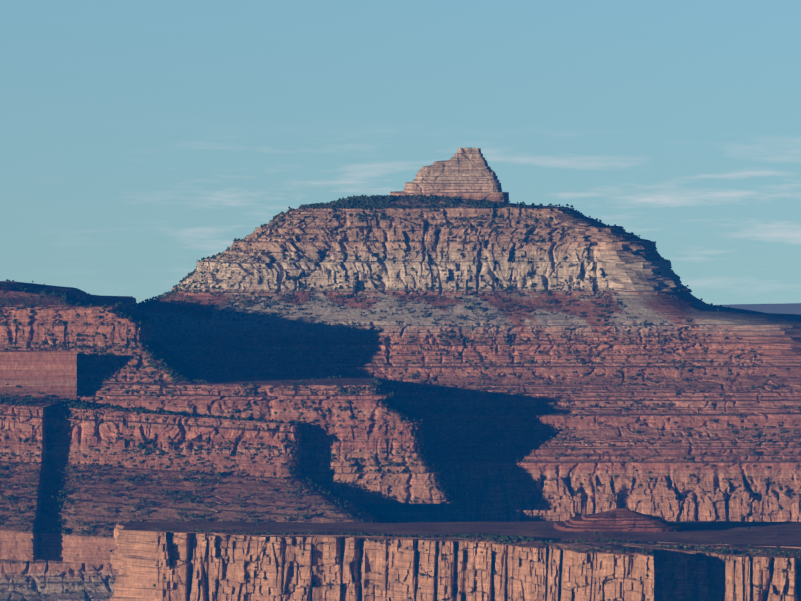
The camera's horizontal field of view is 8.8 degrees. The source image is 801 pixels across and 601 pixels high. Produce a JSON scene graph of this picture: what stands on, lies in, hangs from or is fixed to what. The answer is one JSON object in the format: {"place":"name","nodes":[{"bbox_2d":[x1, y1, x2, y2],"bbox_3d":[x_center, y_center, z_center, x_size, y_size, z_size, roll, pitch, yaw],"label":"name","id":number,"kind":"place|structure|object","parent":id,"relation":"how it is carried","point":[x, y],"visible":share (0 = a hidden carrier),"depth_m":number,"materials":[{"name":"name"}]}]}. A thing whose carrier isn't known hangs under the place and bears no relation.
{"place":"outdoors","nodes":[
{"label":"outdoors","id":0,"kind":"place"},
{"bbox_2d":[0,350,391,564],"bbox_3d":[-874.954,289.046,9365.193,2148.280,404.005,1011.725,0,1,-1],"label":"rock terrace","id":1,"kind":"structure","parent":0,"point":[32,373],"depth_m":9152.92,"materials":[{"name":"brown stone"}]},
{"bbox_2d":[0,507,441,600],"bbox_3d":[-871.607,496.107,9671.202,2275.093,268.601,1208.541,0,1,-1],"label":"cliff rock","id":2,"kind":"object","parent":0,"point":[12,577],"visible":0.1,"depth_m":9264.52,"materials":[{"name":"brown stone"}]},
{"bbox_2d":[0,281,456,503],"bbox_3d":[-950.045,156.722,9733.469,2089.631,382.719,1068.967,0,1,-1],"label":"ridge rock","id":3,"kind":"object","parent":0,"point":[366,436],"visible":0.48,"depth_m":9286.40,"materials":[{"name":"brown stone"}]},
{"bbox_2d":[0,0,800,304],"label":"sky","id":4,"kind":"structure","parent":0,"point":[140,139],"materials":[{"name":"blue"}]},
{"bbox_2d":[109,521,800,600],"bbox_3d":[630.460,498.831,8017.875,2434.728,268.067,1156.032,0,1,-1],"label":"cliff","id":5,"kind":"structure","parent":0,"point":[208,573],"depth_m":8116.06,"materials":[{"name":"brown stone"}]},
{"bbox_2d":[553,507,681,531],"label":"rock mound","id":6,"kind":"object","parent":5,"relation":"on","point":[624,519],"visible":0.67,"depth_m":8227.04,"materials":[{"name":"brown stone"}]},
{"bbox_2d":[137,197,800,521],"bbox_3d":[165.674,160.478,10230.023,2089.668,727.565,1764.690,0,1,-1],"label":"butte","id":7,"kind":"object","parent":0,"point":[636,283],"visible":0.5,"depth_m":9745.09,"materials":[{"name":"brown stone"}]},
{"bbox_2d":[0,194,800,600],"bbox_3d":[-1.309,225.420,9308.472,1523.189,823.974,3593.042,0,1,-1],"label":"shrubs","id":8,"kind":"object","parent":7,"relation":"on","point":[170,358],"visible":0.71,"depth_m":9392.04,"materials":[{"name":"green plant"}]},
{"bbox_2d":[390,148,508,202],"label":"rock pinnacle","id":9,"kind":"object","parent":7,"relation":"on","point":[465,173],"visible":0.85,"depth_m":10224.83,"materials":[{"name":"beige stone"}]},
{"bbox_2d":[716,303,800,313],"bbox_3d":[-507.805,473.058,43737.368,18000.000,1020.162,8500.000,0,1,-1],"label":"distant plateau","id":10,"kind":"structure","parent":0,"point":[790,308],"depth_m":41498.67,"materials":[{"name":"stone"}]}
]}

